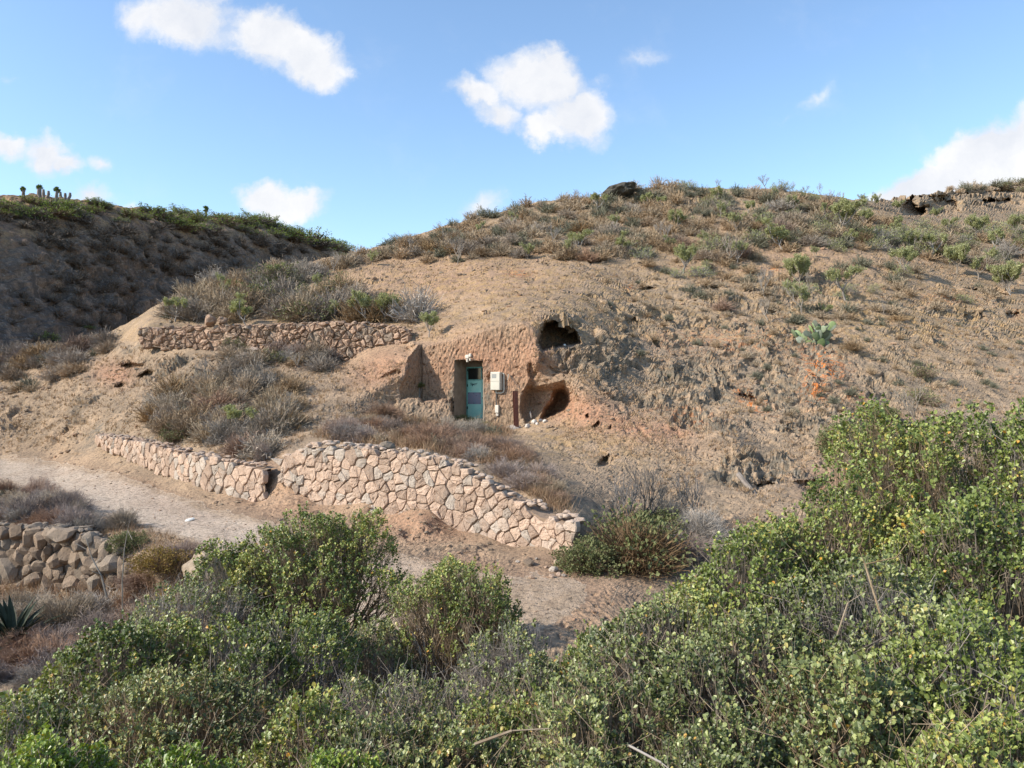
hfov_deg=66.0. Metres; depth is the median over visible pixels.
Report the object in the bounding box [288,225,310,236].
green bush
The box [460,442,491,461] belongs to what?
dry bush
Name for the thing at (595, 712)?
leafy shrub
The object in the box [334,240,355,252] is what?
green bush
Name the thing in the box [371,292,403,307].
green bush
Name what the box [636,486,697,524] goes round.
dry bush
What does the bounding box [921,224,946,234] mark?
spurge bush
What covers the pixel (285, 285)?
dry bush
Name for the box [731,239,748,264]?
spurge tree
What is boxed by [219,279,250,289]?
dry bush
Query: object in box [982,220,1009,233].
spurge bush
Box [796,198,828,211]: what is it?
dry bush
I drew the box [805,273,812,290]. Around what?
spurge tree
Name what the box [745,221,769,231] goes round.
dry bush
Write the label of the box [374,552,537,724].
leafy shrub
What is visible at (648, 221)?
dry bush
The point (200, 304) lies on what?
dry bush
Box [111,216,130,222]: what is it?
green bush
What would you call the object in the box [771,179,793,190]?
spurge bush
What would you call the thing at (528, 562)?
boulder
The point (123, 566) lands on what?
dead stalk
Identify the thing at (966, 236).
spurge bush
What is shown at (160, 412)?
dry bush
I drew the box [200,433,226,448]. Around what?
dry bush
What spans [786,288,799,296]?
spurge bush
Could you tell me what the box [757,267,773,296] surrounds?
spurge tree
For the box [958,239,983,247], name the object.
green bush
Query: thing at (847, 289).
spurge bush
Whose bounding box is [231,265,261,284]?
dry bush
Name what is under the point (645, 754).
dead stalk
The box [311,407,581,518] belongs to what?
dry grass
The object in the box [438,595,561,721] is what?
leafy shrub
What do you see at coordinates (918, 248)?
spurge bush
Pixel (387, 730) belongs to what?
leafy shrub
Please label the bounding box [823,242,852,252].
spurge bush
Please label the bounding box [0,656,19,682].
dry bush
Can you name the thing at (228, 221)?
green bush
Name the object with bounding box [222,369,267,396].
dry bush
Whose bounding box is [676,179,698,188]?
spurge bush
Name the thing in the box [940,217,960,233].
spurge tree
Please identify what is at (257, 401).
dry bush
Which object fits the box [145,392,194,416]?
dry bush
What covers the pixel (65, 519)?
dry bush
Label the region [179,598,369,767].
leafy shrub
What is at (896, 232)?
spurge bush
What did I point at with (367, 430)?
dry bush
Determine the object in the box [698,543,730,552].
dead stalk
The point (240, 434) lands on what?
dry bush
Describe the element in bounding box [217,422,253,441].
dry bush
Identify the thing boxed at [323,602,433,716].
leafy shrub
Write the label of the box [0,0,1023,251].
sky
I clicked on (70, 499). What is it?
dry bush
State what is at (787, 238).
green bush
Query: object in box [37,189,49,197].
column cactus
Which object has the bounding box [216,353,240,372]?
dry bush
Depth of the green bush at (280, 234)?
101.69 m
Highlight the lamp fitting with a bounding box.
[465,353,471,361]
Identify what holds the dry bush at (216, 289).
on the hillside
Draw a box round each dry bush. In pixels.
[0,338,25,358]
[0,342,27,362]
[0,357,20,379]
[0,364,29,380]
[0,477,23,496]
[0,490,37,503]
[0,495,23,508]
[0,505,8,520]
[0,505,35,522]
[0,583,38,611]
[0,598,35,621]
[0,619,57,665]
[0,636,47,672]
[0,646,27,666]
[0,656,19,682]
[1,584,83,618]
[1,620,49,641]
[2,490,54,520]
[2,656,60,693]
[4,350,33,371]
[6,635,102,691]
[8,629,89,673]
[14,510,47,524]
[16,584,114,631]
[17,477,61,495]
[18,340,62,359]
[20,503,71,524]
[20,591,51,604]
[20,619,84,644]
[21,354,46,368]
[24,485,68,512]
[26,482,68,495]
[28,481,56,499]
[34,361,63,381]
[38,345,85,364]
[40,487,84,507]
[43,501,92,522]
[44,502,108,531]
[46,485,102,513]
[50,332,92,352]
[51,361,82,377]
[52,345,94,366]
[56,601,125,641]
[61,497,100,515]
[68,508,108,531]
[70,586,128,620]
[88,325,121,346]
[91,338,121,353]
[94,596,154,630]
[98,503,141,530]
[105,571,156,591]
[105,585,189,628]
[105,589,150,606]
[110,589,155,615]
[128,398,160,426]
[134,393,165,414]
[139,382,182,403]
[142,406,181,435]
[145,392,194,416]
[145,399,190,419]
[148,367,193,396]
[150,292,193,317]
[151,388,191,407]
[159,537,210,562]
[161,293,205,303]
[161,298,213,323]
[164,410,203,437]
[165,277,215,302]
[168,397,219,424]
[170,290,222,318]
[170,382,202,402]
[179,416,223,445]
[181,384,249,416]
[183,372,222,393]
[185,368,218,389]
[187,380,232,400]
[189,276,216,290]
[189,286,234,315]
[194,263,228,283]
[194,278,228,303]
[197,401,245,424]
[200,408,245,439]
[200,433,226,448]
[201,403,249,431]
[202,290,262,323]
[206,278,270,315]
[207,343,244,360]
[208,273,241,289]
[209,355,244,377]
[210,370,226,382]
[210,371,239,390]
[213,293,236,316]
[215,386,254,405]
[215,426,260,457]
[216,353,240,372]
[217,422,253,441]
[218,400,246,419]
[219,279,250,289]
[221,267,248,278]
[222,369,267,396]
[228,427,261,442]
[230,349,256,368]
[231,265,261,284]
[231,406,271,425]
[232,346,275,368]
[232,367,261,386]
[233,355,273,377]
[234,427,303,461]
[235,417,268,437]
[243,273,279,289]
[243,399,298,437]
[245,395,291,421]
[246,382,291,414]
[247,370,277,394]
[252,435,271,461]
[253,428,278,441]
[255,399,310,434]
[256,273,309,300]
[256,286,276,306]
[256,292,286,319]
[258,254,292,275]
[258,266,281,278]
[258,337,291,355]
[260,372,284,384]
[264,291,308,315]
[264,419,297,436]
[265,393,307,411]
[265,406,313,429]
[266,292,335,322]
[266,366,288,380]
[266,370,309,394]
[272,347,298,360]
[275,388,318,410]
[277,286,305,301]
[279,341,318,357]
[281,256,317,273]
[288,257,315,265]
[288,260,321,276]
[290,260,318,282]
[292,334,331,359]
[293,279,333,297]
[295,283,321,302]
[297,307,324,322]
[300,289,341,319]
[302,346,337,365]
[303,353,339,372]
[307,258,336,276]
[311,282,351,317]
[311,345,344,362]
[312,268,372,295]
[318,415,352,435]
[321,413,365,428]
[323,420,361,440]
[330,421,368,437]
[331,251,362,268]
[331,289,378,323]
[332,283,372,300]
[334,285,356,300]
[339,248,365,263]
[341,423,388,442]
[343,278,374,298]
[343,293,404,323]
[353,413,383,421]
[356,412,392,430]
[360,398,405,419]
[365,244,397,259]
[369,414,391,421]
[374,415,415,432]
[380,278,444,322]
[390,424,416,439]
[393,233,419,244]
[393,295,406,312]
[396,422,442,433]
[402,245,430,255]
[403,432,437,447]
[404,418,457,441]
[413,240,440,254]
[414,236,444,247]
[428,417,466,437]
[433,232,455,240]
[434,434,462,450]
[435,415,471,433]
[437,242,458,253]
[439,437,494,458]
[443,235,475,250]
[444,230,462,239]
[448,239,485,254]
[449,433,474,444]
[451,429,496,449]
[455,416,487,432]
[459,428,486,439]
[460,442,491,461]
[468,244,492,256]
[470,234,506,248]
[481,450,533,482]
[482,434,510,445]
[482,447,529,465]
[483,235,509,250]
[485,243,514,256]
[490,214,522,229]
[490,435,530,450]
[492,442,523,453]
[497,230,523,244]
[498,443,543,462]
[499,469,545,490]
[501,221,529,234]
[508,456,533,468]
[509,243,534,258]
[521,471,555,491]
[523,472,581,496]
[524,459,568,479]
[526,218,552,233]
[539,486,575,502]
[550,239,585,259]
[556,207,581,218]
[561,231,596,244]
[567,220,594,232]
[569,496,703,584]
[572,245,601,262]
[582,217,609,229]
[588,224,610,238]
[588,510,647,547]
[591,233,616,245]
[592,239,620,250]
[601,220,622,234]
[613,243,637,254]
[623,202,644,212]
[635,211,658,222]
[636,213,660,226]
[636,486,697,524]
[642,228,662,239]
[649,215,678,231]
[653,238,681,250]
[657,520,728,567]
[666,232,694,245]
[668,502,730,545]
[672,237,697,248]
[693,246,725,259]
[707,229,735,239]
[709,249,740,261]
[710,200,735,216]
[710,295,739,310]
[728,245,757,257]
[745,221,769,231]
[757,214,796,233]
[764,194,800,210]
[765,212,791,225]
[772,207,803,217]
[778,209,808,222]
[779,219,803,232]
[785,233,822,245]
[792,223,824,238]
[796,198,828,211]
[803,234,833,246]
[817,189,839,204]
[822,209,852,221]
[837,338,867,350]
[886,312,909,320]
[916,230,938,247]
[932,405,975,425]
[933,232,959,247]
[969,253,1004,270]
[983,237,1023,256]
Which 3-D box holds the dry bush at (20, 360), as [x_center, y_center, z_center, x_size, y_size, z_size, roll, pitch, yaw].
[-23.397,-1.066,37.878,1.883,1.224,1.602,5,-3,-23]
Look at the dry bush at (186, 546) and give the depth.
14.70 m
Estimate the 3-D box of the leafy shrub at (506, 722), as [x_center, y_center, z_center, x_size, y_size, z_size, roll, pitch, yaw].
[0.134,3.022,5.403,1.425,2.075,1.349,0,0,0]
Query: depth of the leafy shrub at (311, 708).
5.11 m
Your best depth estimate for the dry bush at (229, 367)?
28.91 m
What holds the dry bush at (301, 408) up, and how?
on the hillside
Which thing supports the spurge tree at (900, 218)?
on the hillside
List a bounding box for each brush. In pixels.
[0,177,1023,495]
[0,203,332,341]
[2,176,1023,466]
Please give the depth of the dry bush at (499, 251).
41.67 m
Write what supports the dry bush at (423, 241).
on the hillside
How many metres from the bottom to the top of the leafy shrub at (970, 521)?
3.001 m
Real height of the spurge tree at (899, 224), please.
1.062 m
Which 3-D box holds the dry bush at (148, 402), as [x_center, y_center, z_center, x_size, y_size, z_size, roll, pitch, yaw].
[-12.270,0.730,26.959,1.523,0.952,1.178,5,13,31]
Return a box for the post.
[513,391,518,426]
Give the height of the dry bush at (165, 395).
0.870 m
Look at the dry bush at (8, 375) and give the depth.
36.65 m
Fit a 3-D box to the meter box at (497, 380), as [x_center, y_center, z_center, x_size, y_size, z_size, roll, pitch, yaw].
[-0.476,-0.039,26.861,0.475,0.742,0.259,0,0,27]
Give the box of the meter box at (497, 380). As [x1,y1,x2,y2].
[491,372,504,393]
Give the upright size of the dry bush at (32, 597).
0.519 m
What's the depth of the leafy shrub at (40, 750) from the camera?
4.49 m
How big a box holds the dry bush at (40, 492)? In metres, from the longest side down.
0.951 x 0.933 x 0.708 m
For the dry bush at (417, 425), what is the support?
on the hillside
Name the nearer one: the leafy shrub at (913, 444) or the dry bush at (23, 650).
the leafy shrub at (913, 444)
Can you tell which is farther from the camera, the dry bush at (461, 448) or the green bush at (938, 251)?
the green bush at (938, 251)
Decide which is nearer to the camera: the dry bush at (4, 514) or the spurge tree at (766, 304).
the dry bush at (4, 514)
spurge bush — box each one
[614,238,637,249]
[627,245,656,258]
[668,267,685,277]
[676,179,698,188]
[686,263,716,278]
[693,233,729,249]
[696,242,714,252]
[698,194,721,205]
[701,260,711,265]
[709,187,731,196]
[742,227,774,243]
[754,212,772,220]
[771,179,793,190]
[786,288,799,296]
[788,281,821,293]
[790,189,817,198]
[793,203,812,210]
[807,192,822,201]
[808,219,837,235]
[820,213,855,225]
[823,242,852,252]
[824,237,844,246]
[831,290,849,301]
[840,283,858,292]
[858,221,897,241]
[864,235,893,250]
[866,283,882,293]
[876,223,908,239]
[888,264,913,276]
[889,234,909,245]
[893,224,916,234]
[906,242,936,254]
[909,224,942,236]
[910,216,932,227]
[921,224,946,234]
[937,222,955,231]
[949,222,960,228]
[953,230,980,243]
[954,294,975,303]
[966,226,992,235]
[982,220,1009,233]
[1006,230,1018,237]
[1008,225,1023,232]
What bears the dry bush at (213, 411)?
on the hillside
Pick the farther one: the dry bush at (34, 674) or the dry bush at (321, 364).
the dry bush at (321, 364)
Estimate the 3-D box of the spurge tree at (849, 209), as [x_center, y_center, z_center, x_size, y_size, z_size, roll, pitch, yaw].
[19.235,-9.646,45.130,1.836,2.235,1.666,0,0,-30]
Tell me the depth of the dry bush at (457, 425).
23.14 m
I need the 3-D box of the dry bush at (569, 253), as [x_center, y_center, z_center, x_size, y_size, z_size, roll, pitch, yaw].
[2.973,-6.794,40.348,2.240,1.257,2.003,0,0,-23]
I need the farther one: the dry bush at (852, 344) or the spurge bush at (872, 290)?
the spurge bush at (872, 290)
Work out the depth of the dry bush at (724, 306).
34.17 m
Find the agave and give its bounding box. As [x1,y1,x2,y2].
[0,594,61,648]
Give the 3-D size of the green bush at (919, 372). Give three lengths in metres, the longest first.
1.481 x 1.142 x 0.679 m
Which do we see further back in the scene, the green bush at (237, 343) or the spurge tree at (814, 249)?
the spurge tree at (814, 249)
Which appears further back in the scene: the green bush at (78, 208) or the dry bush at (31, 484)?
the green bush at (78, 208)
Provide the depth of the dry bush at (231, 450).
21.51 m
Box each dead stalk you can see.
[75,538,107,596]
[121,516,131,623]
[474,728,548,745]
[629,744,667,767]
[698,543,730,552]
[833,583,865,634]
[856,542,906,612]
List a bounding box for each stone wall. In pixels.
[95,432,275,501]
[138,321,412,360]
[272,440,585,554]
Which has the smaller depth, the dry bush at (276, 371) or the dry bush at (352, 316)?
the dry bush at (276, 371)
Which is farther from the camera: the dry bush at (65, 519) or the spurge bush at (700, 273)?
the spurge bush at (700, 273)
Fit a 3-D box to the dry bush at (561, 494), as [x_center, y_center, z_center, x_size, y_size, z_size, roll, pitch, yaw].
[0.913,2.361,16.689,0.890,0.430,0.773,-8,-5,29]
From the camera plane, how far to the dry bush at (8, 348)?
39.54 m
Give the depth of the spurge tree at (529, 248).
40.76 m
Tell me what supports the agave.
on the hillside
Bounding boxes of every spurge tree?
[163,296,188,321]
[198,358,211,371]
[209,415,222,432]
[215,272,231,288]
[220,404,258,430]
[229,290,252,324]
[265,262,285,273]
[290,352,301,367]
[311,272,319,284]
[329,252,341,268]
[329,299,338,318]
[346,288,371,324]
[367,250,380,264]
[373,292,400,321]
[418,311,439,336]
[453,239,464,264]
[475,221,485,229]
[508,212,518,222]
[519,242,534,258]
[548,223,559,240]
[564,231,580,249]
[566,228,592,251]
[588,191,609,209]
[607,211,620,223]
[615,229,630,255]
[639,192,653,208]
[653,220,672,239]
[656,196,666,204]
[663,234,675,244]
[667,208,686,228]
[673,242,697,271]
[696,229,708,240]
[708,184,722,200]
[716,200,730,217]
[718,211,747,228]
[721,231,748,261]
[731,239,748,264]
[743,200,755,210]
[753,213,768,225]
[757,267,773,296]
[758,174,769,187]
[758,296,771,321]
[761,216,789,249]
[781,278,811,313]
[782,253,812,282]
[785,193,799,210]
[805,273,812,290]
[810,245,819,257]
[818,302,832,312]
[820,202,832,220]
[823,264,866,300]
[831,196,868,225]
[843,228,857,242]
[856,208,873,221]
[857,194,865,199]
[871,192,880,206]
[887,245,919,268]
[889,219,901,228]
[891,199,905,214]
[893,215,903,222]
[901,229,921,246]
[922,231,949,253]
[929,207,943,221]
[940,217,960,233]
[942,241,970,273]
[963,213,989,237]
[967,246,998,279]
[986,259,1023,294]
[987,226,1005,245]
[1000,240,1012,260]
[1007,214,1023,234]
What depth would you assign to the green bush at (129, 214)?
70.78 m
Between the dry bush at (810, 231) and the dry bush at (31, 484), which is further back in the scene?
the dry bush at (810, 231)
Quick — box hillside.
[0,185,1023,752]
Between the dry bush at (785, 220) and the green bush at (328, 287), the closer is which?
the green bush at (328, 287)
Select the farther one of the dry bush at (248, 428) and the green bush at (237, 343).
the green bush at (237, 343)
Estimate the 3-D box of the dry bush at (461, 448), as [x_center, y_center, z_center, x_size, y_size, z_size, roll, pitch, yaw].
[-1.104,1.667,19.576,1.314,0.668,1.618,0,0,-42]
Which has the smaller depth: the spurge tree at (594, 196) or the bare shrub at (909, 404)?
the bare shrub at (909, 404)
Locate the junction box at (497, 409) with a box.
[495,394,498,421]
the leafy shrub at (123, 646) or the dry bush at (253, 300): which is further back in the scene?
the dry bush at (253, 300)
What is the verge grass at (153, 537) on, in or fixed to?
on the hillside
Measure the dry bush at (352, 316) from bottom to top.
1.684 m
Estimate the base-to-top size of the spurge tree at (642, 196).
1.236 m
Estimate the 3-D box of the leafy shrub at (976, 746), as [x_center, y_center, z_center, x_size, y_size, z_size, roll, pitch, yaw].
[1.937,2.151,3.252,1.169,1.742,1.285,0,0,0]
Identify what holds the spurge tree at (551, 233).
on the hillside
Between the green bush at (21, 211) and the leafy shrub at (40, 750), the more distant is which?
the green bush at (21, 211)
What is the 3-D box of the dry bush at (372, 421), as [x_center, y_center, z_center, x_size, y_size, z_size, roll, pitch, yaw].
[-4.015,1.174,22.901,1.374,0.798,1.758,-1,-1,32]
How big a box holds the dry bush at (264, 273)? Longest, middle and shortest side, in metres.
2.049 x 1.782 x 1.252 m
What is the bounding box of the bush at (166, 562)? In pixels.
[122,544,193,578]
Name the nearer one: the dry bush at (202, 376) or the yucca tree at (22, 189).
the dry bush at (202, 376)
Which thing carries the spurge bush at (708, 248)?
on the hillside
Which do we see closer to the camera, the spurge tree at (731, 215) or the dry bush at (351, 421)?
the dry bush at (351, 421)
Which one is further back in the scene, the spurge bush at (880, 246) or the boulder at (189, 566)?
the spurge bush at (880, 246)
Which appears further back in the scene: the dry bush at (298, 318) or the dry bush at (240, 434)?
the dry bush at (298, 318)
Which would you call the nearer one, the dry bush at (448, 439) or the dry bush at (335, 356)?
the dry bush at (448, 439)
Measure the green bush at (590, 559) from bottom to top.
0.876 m
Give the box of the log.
[736,472,756,493]
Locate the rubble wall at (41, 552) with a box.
[0,522,134,600]
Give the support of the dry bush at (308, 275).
on the hillside
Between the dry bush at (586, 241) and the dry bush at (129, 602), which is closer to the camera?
the dry bush at (129, 602)
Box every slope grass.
[0,340,403,460]
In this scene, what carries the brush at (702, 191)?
on the hillside
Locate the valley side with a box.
[0,193,354,350]
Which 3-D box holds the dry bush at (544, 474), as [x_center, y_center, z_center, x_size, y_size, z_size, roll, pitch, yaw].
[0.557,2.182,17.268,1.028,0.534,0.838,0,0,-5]
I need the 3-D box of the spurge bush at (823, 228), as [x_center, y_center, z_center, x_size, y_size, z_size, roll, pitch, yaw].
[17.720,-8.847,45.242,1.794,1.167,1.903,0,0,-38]
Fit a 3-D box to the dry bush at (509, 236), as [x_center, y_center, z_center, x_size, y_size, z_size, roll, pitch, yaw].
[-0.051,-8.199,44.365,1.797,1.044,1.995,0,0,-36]
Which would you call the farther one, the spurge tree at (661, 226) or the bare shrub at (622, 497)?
the spurge tree at (661, 226)
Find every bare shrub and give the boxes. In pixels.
[610,475,639,520]
[625,457,665,514]
[672,469,705,518]
[890,379,924,421]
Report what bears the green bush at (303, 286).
on the hillside
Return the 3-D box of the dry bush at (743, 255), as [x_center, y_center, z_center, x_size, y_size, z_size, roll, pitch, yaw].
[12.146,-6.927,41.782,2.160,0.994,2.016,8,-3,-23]
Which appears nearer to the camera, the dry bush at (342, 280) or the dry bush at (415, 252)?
the dry bush at (342, 280)
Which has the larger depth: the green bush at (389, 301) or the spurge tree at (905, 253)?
the spurge tree at (905, 253)
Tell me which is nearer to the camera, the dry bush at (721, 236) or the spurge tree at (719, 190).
the dry bush at (721, 236)
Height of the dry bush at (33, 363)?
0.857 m
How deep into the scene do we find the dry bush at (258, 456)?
20.77 m
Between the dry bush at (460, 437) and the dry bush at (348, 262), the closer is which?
the dry bush at (460, 437)
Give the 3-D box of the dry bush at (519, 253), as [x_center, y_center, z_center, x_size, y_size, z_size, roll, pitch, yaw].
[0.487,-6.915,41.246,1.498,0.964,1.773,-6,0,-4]
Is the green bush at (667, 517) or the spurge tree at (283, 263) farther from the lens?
the spurge tree at (283, 263)
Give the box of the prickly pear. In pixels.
[791,320,835,345]
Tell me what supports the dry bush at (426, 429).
on the hillside
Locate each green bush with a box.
[0,197,22,212]
[0,207,20,217]
[5,200,27,206]
[8,205,30,214]
[18,194,47,205]
[19,205,57,220]
[32,195,72,207]
[34,331,62,341]
[41,201,80,219]
[52,199,94,214]
[61,199,83,206]
[69,209,94,218]
[79,202,106,213]
[82,197,114,206]
[96,200,117,209]
[104,529,150,555]
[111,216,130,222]
[114,208,147,219]
[130,205,184,223]
[134,212,153,220]
[138,201,175,215]
[157,422,177,436]
[157,427,189,444]
[161,214,204,232]
[167,203,196,214]
[168,211,199,222]
[173,208,191,217]
[182,213,210,222]
[191,221,216,230]
[194,211,210,218]
[208,209,231,218]
[209,212,242,226]
[219,336,245,350]
[224,280,284,304]
[225,212,256,222]
[230,222,256,231]
[240,208,279,225]
[243,218,265,229]
[245,262,304,284]
[248,231,269,236]
[255,348,293,364]
[262,213,280,226]
[266,227,289,239]
[266,295,340,322]
[267,222,290,231]
[275,225,318,245]
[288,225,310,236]
[290,281,317,295]
[303,226,341,250]
[311,269,348,296]
[328,237,348,251]
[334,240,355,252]
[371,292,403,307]
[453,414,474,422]
[548,531,625,577]
[626,504,688,536]
[771,233,796,244]
[812,419,877,457]
[853,225,878,241]
[864,404,901,419]
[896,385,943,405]
[906,362,939,377]
[921,243,943,256]
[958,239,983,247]
[998,180,1013,190]
[1000,177,1016,187]
[1009,229,1023,240]
[1010,238,1023,250]
[1012,177,1023,187]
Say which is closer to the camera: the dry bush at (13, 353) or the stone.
the stone
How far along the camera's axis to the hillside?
28.09 m
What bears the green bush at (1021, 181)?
on the hillside
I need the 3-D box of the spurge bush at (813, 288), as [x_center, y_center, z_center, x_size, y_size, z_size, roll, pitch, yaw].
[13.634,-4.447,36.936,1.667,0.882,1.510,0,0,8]
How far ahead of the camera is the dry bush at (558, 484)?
17.03 m
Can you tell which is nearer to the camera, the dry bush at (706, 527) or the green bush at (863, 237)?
the dry bush at (706, 527)
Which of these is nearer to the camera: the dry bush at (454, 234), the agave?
the agave
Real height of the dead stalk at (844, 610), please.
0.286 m
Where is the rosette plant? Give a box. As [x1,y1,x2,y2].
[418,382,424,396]
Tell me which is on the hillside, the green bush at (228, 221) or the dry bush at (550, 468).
the dry bush at (550, 468)
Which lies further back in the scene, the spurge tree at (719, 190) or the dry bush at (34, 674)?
the spurge tree at (719, 190)
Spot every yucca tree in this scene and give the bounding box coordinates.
[19,186,25,196]
[36,184,42,195]
[53,186,60,198]
[203,205,208,215]
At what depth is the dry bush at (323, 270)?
41.80 m
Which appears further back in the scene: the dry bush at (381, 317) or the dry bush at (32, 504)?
the dry bush at (381, 317)
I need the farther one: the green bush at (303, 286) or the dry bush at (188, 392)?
the green bush at (303, 286)
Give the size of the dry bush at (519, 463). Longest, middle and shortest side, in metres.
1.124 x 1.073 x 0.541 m
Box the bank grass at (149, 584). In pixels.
[0,549,199,725]
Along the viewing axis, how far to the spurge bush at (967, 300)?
38.11 m
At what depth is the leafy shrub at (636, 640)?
5.63 m
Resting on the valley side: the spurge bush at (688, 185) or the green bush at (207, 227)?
the green bush at (207, 227)
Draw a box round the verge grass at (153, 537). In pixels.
[93,516,219,570]
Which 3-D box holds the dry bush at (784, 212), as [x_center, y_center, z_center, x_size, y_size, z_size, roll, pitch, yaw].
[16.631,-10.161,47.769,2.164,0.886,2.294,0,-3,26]
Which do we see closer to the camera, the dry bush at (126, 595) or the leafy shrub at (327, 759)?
the leafy shrub at (327, 759)
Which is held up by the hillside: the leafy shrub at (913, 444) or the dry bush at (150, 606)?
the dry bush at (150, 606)
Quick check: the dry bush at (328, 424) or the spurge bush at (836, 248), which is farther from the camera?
the spurge bush at (836, 248)
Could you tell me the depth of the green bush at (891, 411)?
24.16 m
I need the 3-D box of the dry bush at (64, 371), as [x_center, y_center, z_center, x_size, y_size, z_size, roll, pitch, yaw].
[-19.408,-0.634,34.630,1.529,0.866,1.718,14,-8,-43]
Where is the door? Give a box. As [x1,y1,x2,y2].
[466,367,482,419]
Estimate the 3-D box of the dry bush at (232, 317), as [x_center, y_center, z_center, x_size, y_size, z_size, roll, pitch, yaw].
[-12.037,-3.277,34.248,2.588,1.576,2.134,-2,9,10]
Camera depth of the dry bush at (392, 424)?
22.39 m
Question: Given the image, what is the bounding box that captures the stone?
[548,566,558,571]
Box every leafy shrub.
[0,610,217,767]
[0,678,119,760]
[0,706,133,767]
[54,655,285,767]
[102,566,270,735]
[102,707,256,767]
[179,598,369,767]
[183,532,301,667]
[227,501,414,689]
[229,682,370,767]
[254,720,417,767]
[281,688,445,767]
[300,653,509,763]
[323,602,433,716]
[360,691,541,767]
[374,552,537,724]
[434,667,575,767]
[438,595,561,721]
[488,645,575,733]
[499,654,711,767]
[534,731,641,767]
[541,581,752,748]
[544,619,621,718]
[621,590,890,760]
[634,664,831,767]
[652,518,859,727]
[733,463,967,672]
[743,640,975,767]
[749,543,998,761]
[812,391,1023,629]
[831,687,1023,767]
[839,583,1023,743]
[854,472,1023,704]
[934,397,1023,611]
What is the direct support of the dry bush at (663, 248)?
on the hillside
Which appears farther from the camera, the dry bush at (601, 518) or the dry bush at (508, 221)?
the dry bush at (508, 221)
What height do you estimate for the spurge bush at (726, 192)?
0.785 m
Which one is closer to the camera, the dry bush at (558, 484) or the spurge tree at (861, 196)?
the dry bush at (558, 484)
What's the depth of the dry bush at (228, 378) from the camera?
27.85 m
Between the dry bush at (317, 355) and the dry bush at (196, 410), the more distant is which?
the dry bush at (317, 355)
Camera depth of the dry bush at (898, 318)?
33.93 m
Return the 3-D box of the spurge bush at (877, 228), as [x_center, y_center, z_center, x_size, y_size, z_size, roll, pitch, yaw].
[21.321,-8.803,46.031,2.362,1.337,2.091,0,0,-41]
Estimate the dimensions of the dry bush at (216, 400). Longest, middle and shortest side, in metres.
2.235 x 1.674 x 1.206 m
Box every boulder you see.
[181,551,220,581]
[205,314,216,327]
[217,316,226,324]
[379,441,395,450]
[523,558,533,566]
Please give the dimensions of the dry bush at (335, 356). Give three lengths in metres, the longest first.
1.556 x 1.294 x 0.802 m
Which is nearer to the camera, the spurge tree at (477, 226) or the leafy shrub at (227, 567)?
the leafy shrub at (227, 567)
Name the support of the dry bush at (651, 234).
on the hillside
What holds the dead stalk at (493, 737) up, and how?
on the near bank
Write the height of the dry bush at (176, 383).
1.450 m
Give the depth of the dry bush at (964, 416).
24.70 m
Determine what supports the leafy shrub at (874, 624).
on the near bank
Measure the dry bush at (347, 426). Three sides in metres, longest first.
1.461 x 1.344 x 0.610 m
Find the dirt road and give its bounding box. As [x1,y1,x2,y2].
[0,454,587,636]
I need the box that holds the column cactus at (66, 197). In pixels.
[59,192,71,200]
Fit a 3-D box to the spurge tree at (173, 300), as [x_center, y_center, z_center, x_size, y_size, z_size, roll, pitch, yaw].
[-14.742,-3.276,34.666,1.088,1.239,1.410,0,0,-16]
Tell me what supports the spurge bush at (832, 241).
on the hillside
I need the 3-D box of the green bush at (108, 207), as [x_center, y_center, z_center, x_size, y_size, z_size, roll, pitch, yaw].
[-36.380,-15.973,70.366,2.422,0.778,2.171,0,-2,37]
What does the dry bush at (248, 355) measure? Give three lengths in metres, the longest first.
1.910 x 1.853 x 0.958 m
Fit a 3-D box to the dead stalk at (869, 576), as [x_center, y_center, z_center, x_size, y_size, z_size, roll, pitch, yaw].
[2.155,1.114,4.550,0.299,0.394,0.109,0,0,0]
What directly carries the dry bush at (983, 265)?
on the hillside
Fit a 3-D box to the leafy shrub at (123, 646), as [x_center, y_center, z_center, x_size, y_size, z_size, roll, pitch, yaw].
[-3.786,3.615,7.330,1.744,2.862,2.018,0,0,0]
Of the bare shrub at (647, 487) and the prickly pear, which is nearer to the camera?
the bare shrub at (647, 487)
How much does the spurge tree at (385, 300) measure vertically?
1.287 m
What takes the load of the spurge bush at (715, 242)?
on the hillside
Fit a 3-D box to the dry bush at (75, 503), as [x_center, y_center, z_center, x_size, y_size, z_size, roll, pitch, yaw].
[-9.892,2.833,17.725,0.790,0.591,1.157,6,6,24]
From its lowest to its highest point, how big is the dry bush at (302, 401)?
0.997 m
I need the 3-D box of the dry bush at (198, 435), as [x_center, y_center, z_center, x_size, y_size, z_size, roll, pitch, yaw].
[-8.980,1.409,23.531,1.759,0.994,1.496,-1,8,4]
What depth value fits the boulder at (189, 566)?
13.68 m
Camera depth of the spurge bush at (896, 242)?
46.01 m
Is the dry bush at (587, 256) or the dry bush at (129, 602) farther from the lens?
the dry bush at (587, 256)
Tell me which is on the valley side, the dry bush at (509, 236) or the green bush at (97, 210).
the green bush at (97, 210)
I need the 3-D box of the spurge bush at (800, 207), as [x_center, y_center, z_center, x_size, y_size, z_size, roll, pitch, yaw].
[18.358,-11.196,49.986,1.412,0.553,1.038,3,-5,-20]
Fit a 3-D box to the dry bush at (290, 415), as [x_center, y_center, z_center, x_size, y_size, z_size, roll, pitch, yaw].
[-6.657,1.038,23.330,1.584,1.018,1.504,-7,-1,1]
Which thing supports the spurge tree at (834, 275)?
on the hillside
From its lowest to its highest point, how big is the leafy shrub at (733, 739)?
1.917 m

